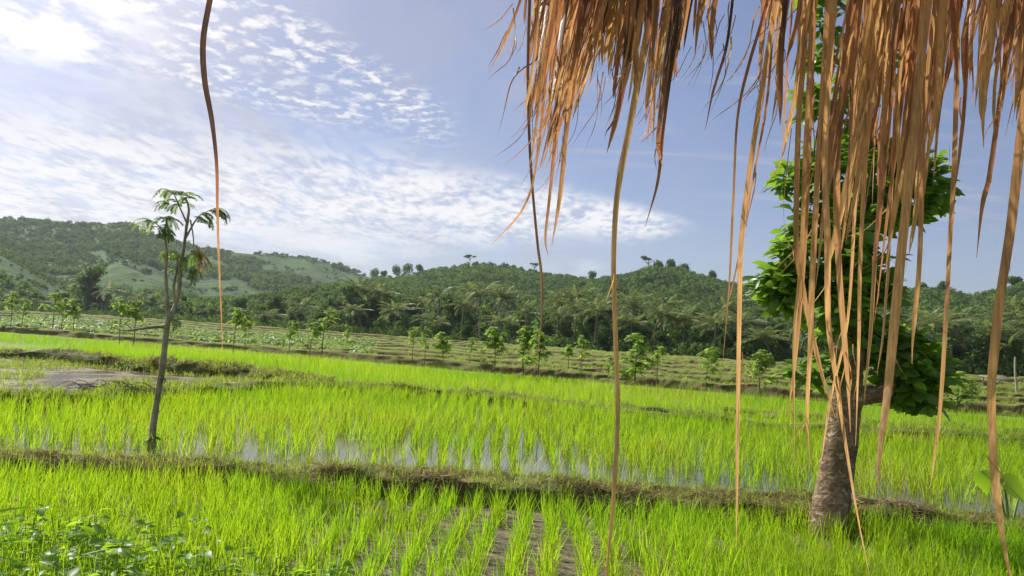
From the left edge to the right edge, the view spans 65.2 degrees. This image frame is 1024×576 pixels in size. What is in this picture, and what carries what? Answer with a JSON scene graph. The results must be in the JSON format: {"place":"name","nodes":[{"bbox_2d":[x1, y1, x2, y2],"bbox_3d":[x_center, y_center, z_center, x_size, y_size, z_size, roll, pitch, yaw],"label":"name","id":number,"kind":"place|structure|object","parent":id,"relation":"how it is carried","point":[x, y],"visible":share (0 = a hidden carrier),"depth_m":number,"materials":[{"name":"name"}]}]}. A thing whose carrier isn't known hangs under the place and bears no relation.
{"place":"outdoors","nodes":[
{"label":"outdoors","id":0,"kind":"place"},
{"bbox_2d":[0,358,245,392],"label":"muddy water","id":1,"kind":"structure","parent":0,"point":[56,377],"depth_m":19.45,"materials":[{"name":"liquid"}]},
{"bbox_2d":[0,393,1023,517],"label":"water","id":2,"kind":"structure","parent":0,"point":[247,450],"depth_m":9.79,"materials":[{"name":"grey liquid"}]},
{"bbox_2d":[0,218,1023,312],"bbox_3d":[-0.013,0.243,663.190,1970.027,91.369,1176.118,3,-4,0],"label":"hills","id":3,"kind":"structure","parent":0,"point":[120,272],"depth_m":529.35,"materials":[{"name":"plant"}]},
{"bbox_2d":[0,215,1023,356],"bbox_3d":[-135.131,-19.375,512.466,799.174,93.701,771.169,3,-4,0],"label":"hillside woods","id":4,"kind":"object","parent":3,"relation":"on","point":[693,284],"visible":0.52,"depth_m":386.23,"materials":[{"name":"green plant"}]},
{"bbox_2d":[0,332,1023,429],"bbox_3d":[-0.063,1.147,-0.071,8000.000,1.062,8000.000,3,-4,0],"label":"ground","id":5,"kind":"structure","parent":0,"point":[7,344],"depth_m":27.68,"materials":[{"name":"plant"}]},
{"bbox_2d":[13,298,33,327],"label":"sapling","id":6,"kind":"object","parent":5,"relation":"on","point":[26,306],"visible":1,"depth_m":54.89,"materials":[{"name":"green plant"}]},
{"bbox_2d":[38,293,64,328],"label":"sapling","id":7,"kind":"object","parent":5,"relation":"on","point":[52,295],"visible":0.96,"depth_m":54.90,"materials":[{"name":"green plant"}]},
{"bbox_2d":[62,299,82,330],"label":"sapling","id":8,"kind":"object","parent":5,"relation":"on","point":[75,312],"visible":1,"depth_m":51.81,"materials":[{"name":"green plant"}]},
{"bbox_2d":[64,264,107,311],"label":"broadleaf tree","id":9,"kind":"object","parent":5,"relation":"on","point":[86,280],"visible":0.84,"depth_m":215.34,"materials":[{"name":"green plant"}]},
{"bbox_2d":[92,280,128,311],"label":"coconut palm","id":10,"kind":"object","parent":5,"relation":"on","point":[114,289],"visible":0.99,"depth_m":201.46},
{"bbox_2d":[110,296,131,342],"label":"sapling","id":11,"kind":"object","parent":5,"relation":"on","point":[119,306],"visible":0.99,"depth_m":43.28,"materials":[{"name":"green plant"}]},
{"bbox_2d":[124,298,144,342],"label":"sapling","id":12,"kind":"object","parent":5,"relation":"on","point":[131,313],"visible":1,"depth_m":43.31,"materials":[{"name":"green plant"}]},
{"bbox_2d":[0,349,334,382],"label":"bank","id":13,"kind":"structure","parent":5,"relation":"on","point":[67,356],"depth_m":22.22,"materials":[{"name":"soil"}]},
{"bbox_2d":[111,188,230,452],"bbox_3d":[-3.798,0.402,8.963,1.076,3.041,0.659,3,-4,0],"label":"young tree","id":14,"kind":"object","parent":5,"relation":"on","point":[168,232],"visible":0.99,"depth_m":8.95,"materials":[{"name":"green plant"}]},
{"bbox_2d":[0,504,362,575],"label":"weeds","id":15,"kind":"object","parent":5,"relation":"on","point":[53,560],"visible":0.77,"depth_m":4.83,"materials":[{"name":"green plant"}]},
{"bbox_2d":[226,307,249,351],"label":"sapling","id":16,"kind":"object","parent":5,"relation":"on","point":[237,312],"visible":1,"depth_m":37.92,"materials":[{"name":"green plant"}]},
{"bbox_2d":[229,296,247,316],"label":"broadleaf tree","id":17,"kind":"object","parent":5,"relation":"on","point":[241,301],"visible":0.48,"depth_m":183.53,"materials":[{"name":"green plant"}]},
{"bbox_2d":[265,294,288,322],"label":"broadleaf tree","id":18,"kind":"object","parent":5,"relation":"on","point":[276,304],"visible":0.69,"depth_m":170.78,"materials":[{"name":"green plant"}]},
{"bbox_2d":[284,320,301,356],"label":"sapling","id":19,"kind":"object","parent":5,"relation":"on","point":[291,332],"visible":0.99,"depth_m":38.49,"materials":[{"name":"green plant"}]},
{"bbox_2d":[280,297,323,322],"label":"coconut palm","id":20,"kind":"object","parent":5,"relation":"on","point":[301,304],"visible":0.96,"depth_m":146.73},
{"bbox_2d":[305,322,326,355],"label":"sapling","id":21,"kind":"object","parent":5,"relation":"on","point":[314,333],"visible":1,"depth_m":36.14,"materials":[{"name":"green plant"}]},
{"bbox_2d":[309,309,340,357],"bbox_3d":[-9.120,2.272,38.815,1.345,2.498,1.205,2,-4,19],"label":"sapling","id":22,"kind":"object","parent":5,"relation":"on","point":[325,320],"visible":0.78,"depth_m":38.80,"materials":[{"name":"green plant"}]},
{"bbox_2d":[336,283,365,328],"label":"broadleaf tree","id":23,"kind":"object","parent":5,"relation":"on","point":[349,292],"visible":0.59,"depth_m":141.65,"materials":[{"name":"green plant"}]},
{"bbox_2d":[338,303,373,329],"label":"coconut palm","id":24,"kind":"object","parent":5,"relation":"on","point":[356,308],"visible":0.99,"depth_m":136.11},
{"bbox_2d":[350,297,370,329],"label":"broadleaf tree","id":25,"kind":"object","parent":5,"relation":"on","point":[364,322],"visible":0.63,"depth_m":139.86,"materials":[{"name":"green plant"}]},
{"bbox_2d":[338,277,382,303],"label":"coconut palm","id":26,"kind":"object","parent":5,"relation":"on","point":[360,287],"visible":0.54,"depth_m":147.70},
{"bbox_2d":[364,298,386,329],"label":"broadleaf tree","id":27,"kind":"object","parent":5,"relation":"on","point":[372,315],"visible":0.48,"depth_m":144.25,"materials":[{"name":"green plant"}]},
{"bbox_2d":[360,282,403,317],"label":"coconut palm","id":28,"kind":"object","parent":5,"relation":"on","point":[381,295],"visible":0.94,"depth_m":144.06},
{"bbox_2d":[379,298,403,330],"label":"broadleaf tree","id":29,"kind":"object","parent":5,"relation":"on","point":[391,318],"visible":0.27,"depth_m":157.34,"materials":[{"name":"green plant"}]},
{"bbox_2d":[375,301,422,333],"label":"coconut palm","id":30,"kind":"object","parent":5,"relation":"on","point":[396,307],"visible":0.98,"depth_m":130.99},
{"bbox_2d":[400,299,423,329],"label":"broadleaf tree","id":31,"kind":"object","parent":5,"relation":"on","point":[413,312],"visible":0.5,"depth_m":140.11,"materials":[{"name":"green plant"}]},
{"bbox_2d":[401,292,441,312],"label":"coconut palm","id":32,"kind":"object","parent":5,"relation":"on","point":[422,303],"visible":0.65,"depth_m":142.88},
{"bbox_2d":[422,285,456,323],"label":"coconut palm","id":33,"kind":"object","parent":5,"relation":"on","point":[435,294],"visible":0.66,"depth_m":134.23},
{"bbox_2d":[430,331,452,370],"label":"sapling","id":34,"kind":"object","parent":5,"relation":"on","point":[444,346],"visible":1,"depth_m":31.65,"materials":[{"name":"green plant"}]},
{"bbox_2d":[437,292,468,336],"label":"broadleaf tree","id":35,"kind":"object","parent":5,"relation":"on","point":[452,318],"visible":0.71,"depth_m":126.71,"materials":[{"name":"green plant"}]},
{"bbox_2d":[446,292,477,340],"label":"coconut palm","id":36,"kind":"object","parent":5,"relation":"on","point":[463,305],"visible":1,"depth_m":119.36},
{"bbox_2d":[460,320,472,340],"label":"broadleaf tree","id":37,"kind":"object","parent":5,"relation":"on","point":[466,329],"visible":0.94,"depth_m":118.40,"materials":[{"name":"green plant"}]},
{"bbox_2d":[454,281,508,338],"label":"coconut palm","id":38,"kind":"object","parent":5,"relation":"on","point":[479,293],"visible":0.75,"depth_m":133.47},
{"bbox_2d":[472,304,499,334],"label":"broadleaf tree","id":39,"kind":"object","parent":5,"relation":"on","point":[484,325],"visible":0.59,"depth_m":128.67,"materials":[{"name":"green plant"}]},
{"bbox_2d":[479,326,509,373],"bbox_3d":[-0.561,2.480,30.779,1.229,1.986,1.194,1,-4,26],"label":"sapling","id":40,"kind":"object","parent":5,"relation":"on","point":[492,344],"visible":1,"depth_m":30.71,"materials":[{"name":"green plant"}]},
{"bbox_2d":[480,281,520,325],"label":"coconut palm","id":41,"kind":"object","parent":5,"relation":"on","point":[501,295],"visible":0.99,"depth_m":125.60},
{"bbox_2d":[482,315,527,333],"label":"coconut palm","id":42,"kind":"object","parent":5,"relation":"on","point":[501,321],"visible":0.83,"depth_m":114.89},
{"bbox_2d":[1,481,1016,575],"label":"mud","id":43,"kind":"structure","parent":5,"relation":"on","point":[536,523],"depth_m":6.33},
{"bbox_2d":[0,451,1023,575],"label":"rice seedlings","id":44,"kind":"object","parent":43,"relation":"on","point":[214,506],"visible":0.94,"depth_m":6.20,"materials":[{"name":"plant"}]},
{"bbox_2d":[0,310,1023,538],"bbox_3d":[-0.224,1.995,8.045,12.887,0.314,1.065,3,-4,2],"label":"bank","id":45,"kind":"structure","parent":5,"relation":"on","point":[461,488],"depth_m":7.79,"materials":[{"name":"green plant"}]},
{"bbox_2d":[973,470,1023,520],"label":"taro plant","id":46,"kind":"object","parent":45,"relation":"on","point":[1013,486],"visible":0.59,"depth_m":7.57,"materials":[{"name":"green plant"}]},
{"bbox_2d":[0,379,1023,509],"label":"rice seedlings","id":47,"kind":"object","parent":5,"relation":"on","point":[329,407],"visible":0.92,"depth_m":11.29,"materials":[{"name":"plant"}]},
{"bbox_2d":[0,331,1023,435],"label":"rice seedlings","id":48,"kind":"object","parent":5,"relation":"on","point":[390,371],"visible":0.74,"depth_m":23.93,"materials":[{"name":"plant"}]},
{"bbox_2d":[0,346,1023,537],"bbox_3d":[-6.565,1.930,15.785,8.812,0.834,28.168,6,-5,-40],"label":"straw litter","id":49,"kind":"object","parent":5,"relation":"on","point":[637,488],"visible":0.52,"depth_m":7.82,"materials":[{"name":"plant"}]},
{"bbox_2d":[0,325,1023,417],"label":"terrace bank","id":50,"kind":"structure","parent":5,"relation":"on","point":[769,390],"depth_m":33.17,"materials":[{"name":"plant"}]},
{"bbox_2d":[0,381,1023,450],"bbox_3d":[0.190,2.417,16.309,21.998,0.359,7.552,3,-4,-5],"label":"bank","id":51,"kind":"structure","parent":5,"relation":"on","point":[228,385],"depth_m":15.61,"materials":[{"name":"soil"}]},
{"bbox_2d":[55,378,194,402],"bbox_3d":[-6.854,1.795,14.037,2.581,0.423,0.963,3,-4,0],"label":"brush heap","id":52,"kind":"object","parent":51,"relation":"on","point":[104,386],"visible":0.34,"depth_m":14.00,"materials":[{"name":"plant"}]},
{"bbox_2d":[0,319,1023,396],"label":"terrace bank","id":53,"kind":"structure","parent":5,"relation":"on","point":[598,364],"depth_m":42.14,"materials":[{"name":"plant"}]},
{"bbox_2d":[0,316,1023,392],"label":"terrace bank","id":54,"kind":"structure","parent":5,"relation":"on","point":[1002,388],"depth_m":49.46,"materials":[{"name":"plant"}]},
{"bbox_2d":[0,311,1023,384],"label":"terrace bank","id":55,"kind":"structure","parent":5,"relation":"on","point":[603,355],"depth_m":76.41,"materials":[{"name":"plant"}]},
{"bbox_2d":[0,314,1023,386],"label":"terrace bank","id":56,"kind":"structure","parent":5,"relation":"on","point":[576,355],"depth_m":64.76,"materials":[{"name":"plant"}]},
{"bbox_2d":[0,314,380,353],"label":"leaf crop","id":57,"kind":"object","parent":56,"relation":"on","point":[267,339],"visible":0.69,"depth_m":59.88,"materials":[{"name":"plant"}]},
{"bbox_2d":[2,310,1023,382],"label":"terrace bank","id":58,"kind":"structure","parent":5,"relation":"on","point":[329,334],"depth_m":102.82,"materials":[{"name":"plant"}]},
{"bbox_2d":[6,309,1023,380],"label":"terrace bank","id":59,"kind":"structure","parent":5,"relation":"on","point":[405,337],"depth_m":114.67,"materials":[{"name":"plant"}]},
{"bbox_2d":[12,322,1023,403],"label":"terrace bank","id":60,"kind":"structure","parent":5,"relation":"on","point":[719,378],"depth_m":38.72,"materials":[{"name":"plant"}]},
{"bbox_2d":[13,304,1023,376],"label":"undergrowth","id":61,"kind":"object","parent":5,"relation":"on","point":[968,367],"visible":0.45,"depth_m":98.55,"materials":[{"name":"green plant"}]},
{"bbox_2d":[506,299,543,329],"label":"coconut palm","id":62,"kind":"object","parent":5,"relation":"on","point":[524,311],"visible":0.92,"depth_m":110.91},
{"bbox_2d":[514,326,541,376],"bbox_3d":[0.684,2.483,30.317,1.593,2.088,0.988,11,-9,-66],"label":"sapling","id":63,"kind":"object","parent":5,"relation":"on","point":[528,334],"visible":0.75,"depth_m":30.08,"materials":[{"name":"green plant"}]},
{"bbox_2d":[518,331,553,378],"bbox_3d":[0.903,2.473,28.584,1.206,1.894,1.161,4,-4,-18],"label":"sapling","id":64,"kind":"object","parent":5,"relation":"on","point":[535,338],"visible":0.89,"depth_m":28.47,"materials":[{"name":"green plant"}]},
{"bbox_2d":[539,289,581,319],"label":"coconut palm","id":65,"kind":"object","parent":5,"relation":"on","point":[557,305],"visible":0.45,"depth_m":117.78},
{"bbox_2d":[543,306,578,339],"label":"coconut palm","id":66,"kind":"object","parent":5,"relation":"on","point":[554,314],"visible":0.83,"depth_m":105.63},
{"bbox_2d":[550,304,578,339],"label":"broadleaf tree","id":67,"kind":"object","parent":5,"relation":"on","point":[563,329],"visible":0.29,"depth_m":108.31,"materials":[{"name":"green plant"}]},
{"bbox_2d":[553,281,600,306],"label":"coconut palm","id":68,"kind":"object","parent":5,"relation":"on","point":[575,292],"visible":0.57,"depth_m":114.29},
{"bbox_2d":[559,298,599,346],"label":"coconut palm","id":69,"kind":"object","parent":5,"relation":"on","point":[573,307],"visible":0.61,"depth_m":102.98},
{"bbox_2d":[572,335,590,381],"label":"sapling","id":70,"kind":"object","parent":5,"relation":"on","point":[582,349],"visible":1,"depth_m":28.50,"materials":[{"name":"green plant"}]},
{"bbox_2d":[572,306,605,338],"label":"broadleaf tree","id":71,"kind":"object","parent":5,"relation":"on","point":[592,322],"visible":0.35,"depth_m":109.68,"materials":[{"name":"green plant"}]},
{"bbox_2d":[573,296,627,344],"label":"coconut palm","id":72,"kind":"object","parent":5,"relation":"on","point":[595,308],"visible":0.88,"depth_m":98.54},
{"bbox_2d":[593,324,610,350],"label":"broadleaf tree","id":73,"kind":"object","parent":5,"relation":"on","point":[602,334],"visible":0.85,"depth_m":98.62,"materials":[{"name":"green plant"}]},
{"bbox_2d":[609,314,629,341],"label":"broadleaf tree","id":74,"kind":"object","parent":5,"relation":"on","point":[621,332],"visible":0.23,"depth_m":107.55,"materials":[{"name":"green plant"}]},
{"bbox_2d":[610,288,656,323],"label":"coconut palm","id":75,"kind":"object","parent":5,"relation":"on","point":[636,300],"visible":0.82,"depth_m":103.69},
{"bbox_2d":[608,333,660,382],"bbox_3d":[4.094,2.499,26.877,1.576,1.987,1.552,6,-5,-40],"label":"sapling","id":76,"kind":"object","parent":5,"relation":"on","point":[639,348],"visible":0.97,"depth_m":26.72,"materials":[{"name":"green plant"}]},
{"bbox_2d":[617,312,652,350],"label":"coconut palm","id":77,"kind":"object","parent":5,"relation":"on","point":[637,323],"visible":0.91,"depth_m":94.84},
{"bbox_2d":[626,311,655,342],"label":"broadleaf tree","id":78,"kind":"object","parent":5,"relation":"on","point":[644,332],"visible":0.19,"depth_m":103.22,"materials":[{"name":"green plant"}]},
{"bbox_2d":[644,330,668,353],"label":"broadleaf tree","id":79,"kind":"object","parent":5,"relation":"on","point":[659,336],"visible":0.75,"depth_m":90.77,"materials":[{"name":"green plant"}]},
{"bbox_2d":[646,346,668,383],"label":"sapling","id":80,"kind":"object","parent":5,"relation":"on","point":[658,352],"visible":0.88,"depth_m":27.99,"materials":[{"name":"green plant"}]},
{"bbox_2d":[641,290,680,340],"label":"coconut palm","id":81,"kind":"object","parent":5,"relation":"on","point":[660,301],"visible":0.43,"depth_m":107.84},
{"bbox_2d":[641,303,685,330],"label":"coconut palm","id":82,"kind":"object","parent":5,"relation":"on","point":[665,314],"visible":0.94,"depth_m":92.42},
{"bbox_2d":[659,305,705,343],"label":"coconut palm","id":83,"kind":"object","parent":5,"relation":"on","point":[689,319],"visible":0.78,"depth_m":91.43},
{"bbox_2d":[667,307,700,343],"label":"broadleaf tree","id":84,"kind":"object","parent":5,"relation":"on","point":[674,334],"visible":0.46,"depth_m":100.93,"materials":[{"name":"green plant"}]},
{"bbox_2d":[683,323,702,351],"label":"broadleaf tree","id":85,"kind":"object","parent":5,"relation":"on","point":[693,337],"visible":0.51,"depth_m":89.16,"materials":[{"name":"green plant"}]},
{"bbox_2d":[698,346,723,392],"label":"sapling","id":86,"kind":"object","parent":5,"relation":"on","point":[711,351],"visible":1,"depth_m":24.99,"materials":[{"name":"green plant"}]},
{"bbox_2d":[696,302,733,333],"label":"coconut palm","id":87,"kind":"object","parent":5,"relation":"on","point":[708,311],"visible":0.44,"depth_m":95.95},
{"bbox_2d":[690,312,744,349],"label":"coconut palm","id":88,"kind":"object","parent":5,"relation":"on","point":[711,321],"visible":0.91,"depth_m":86.22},
{"bbox_2d":[713,333,733,357],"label":"broadleaf tree","id":89,"kind":"object","parent":5,"relation":"on","point":[728,339],"visible":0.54,"depth_m":86.32,"materials":[{"name":"green plant"}]},
{"bbox_2d":[705,293,752,329],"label":"coconut palm","id":90,"kind":"object","parent":5,"relation":"on","point":[732,308],"visible":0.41,"depth_m":98.91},
{"bbox_2d":[721,310,771,346],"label":"coconut palm","id":91,"kind":"object","parent":5,"relation":"on","point":[748,319],"visible":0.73,"depth_m":83.77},
{"bbox_2d":[749,350,777,394],"bbox_3d":[8.319,2.845,26.178,1.214,1.651,0.753,5,-4,-31],"label":"sapling","id":92,"kind":"object","parent":5,"relation":"on","point":[765,357],"visible":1,"depth_m":26.06,"materials":[{"name":"green plant"}]},
{"bbox_2d":[741,326,791,351],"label":"coconut palm","id":93,"kind":"object","parent":5,"relation":"on","point":[763,333],"visible":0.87,"depth_m":80.11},
{"bbox_2d":[750,300,789,338],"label":"coconut palm","id":94,"kind":"object","parent":5,"relation":"on","point":[761,310],"visible":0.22,"depth_m":91.07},
{"bbox_2d":[759,320,791,345],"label":"broadleaf tree","id":95,"kind":"object","parent":5,"relation":"on","point":[780,328],"visible":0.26,"depth_m":94.92,"materials":[{"name":"green plant"}]},
{"bbox_2d":[771,312,819,350],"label":"coconut palm","id":96,"kind":"object","parent":5,"relation":"on","point":[784,330],"visible":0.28,"depth_m":77.17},
{"bbox_2d":[736,0,965,539],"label":"leafy tree","id":97,"kind":"object","parent":5,"relation":"on","point":[916,393],"visible":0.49,"depth_m":7.24,"materials":[{"name":"green plant"}]},
{"bbox_2d":[724,406,1023,435],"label":"bank","id":98,"kind":"structure","parent":5,"relation":"on","point":[822,416],"depth_m":18.28,"materials":[{"name":"soil"}]},
{"bbox_2d":[903,308,980,344],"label":"coconut palm","id":99,"kind":"object","parent":5,"relation":"on","point":[926,323],"visible":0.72,"depth_m":71.49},
{"bbox_2d":[927,326,975,364],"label":"coconut palm","id":100,"kind":"object","parent":5,"relation":"on","point":[952,334],"visible":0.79,"depth_m":72.02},
{"bbox_2d":[931,305,982,343],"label":"coconut palm","id":101,"kind":"object","parent":5,"relation":"on","point":[971,329],"visible":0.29,"depth_m":87.30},
{"bbox_2d":[946,338,969,361],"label":"broadleaf tree","id":102,"kind":"object","parent":5,"relation":"on","point":[959,353],"visible":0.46,"depth_m":74.09,"materials":[{"name":"green plant"}]},
{"bbox_2d":[943,371,979,414],"bbox_3d":[12.480,2.995,22.540,1.277,1.323,1.296,0,-5,40],"label":"sapling","id":103,"kind":"object","parent":5,"relation":"on","point":[962,398],"visible":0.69,"depth_m":22.30,"materials":[{"name":"green plant"}]},
{"bbox_2d":[971,337,998,374],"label":"broadleaf tree","id":104,"kind":"object","parent":5,"relation":"on","point":[981,343],"visible":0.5,"depth_m":70.17,"materials":[{"name":"green plant"}]},
{"bbox_2d":[963,329,1023,355],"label":"coconut palm","id":105,"kind":"object","parent":5,"relation":"on","point":[1004,342],"visible":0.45,"depth_m":70.12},
{"bbox_2d":[964,318,1023,361],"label":"coconut palm","id":106,"kind":"object","parent":5,"relation":"on","point":[989,327],"visible":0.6,"depth_m":70.17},
{"bbox_2d":[978,294,1023,327],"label":"coconut palm","id":107,"kind":"object","parent":5,"relation":"on","point":[1009,314],"visible":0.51,"depth_m":78.76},
{"bbox_2d":[1002,340,1023,370],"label":"broadleaf tree","id":108,"kind":"object","parent":5,"relation":"on","point":[1017,348],"visible":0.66,"depth_m":69.81,"materials":[{"name":"green plant"}]},
{"bbox_2d":[1002,310,1023,344],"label":"coconut palm","id":109,"kind":"object","parent":5,"relation":"on","point":[1018,324],"visible":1,"depth_m":67.27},
{"bbox_2d":[0,0,1023,294],"label":"sky","id":110,"kind":"structure","parent":0,"point":[363,135],"materials":[{"name":"blue"}]},
{"bbox_2d":[482,0,1023,575],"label":"thatched roof","id":111,"kind":"structure","parent":0,"point":[566,26],"depth_m":1.11,"materials":[{"name":"brown plant"}]},
{"bbox_2d":[200,0,222,351],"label":"hanging leaf strip","id":112,"kind":"object","parent":111,"relation":"hanging from","point":[205,22],"visible":1,"depth_m":1.13,"materials":[{"name":"plant"}]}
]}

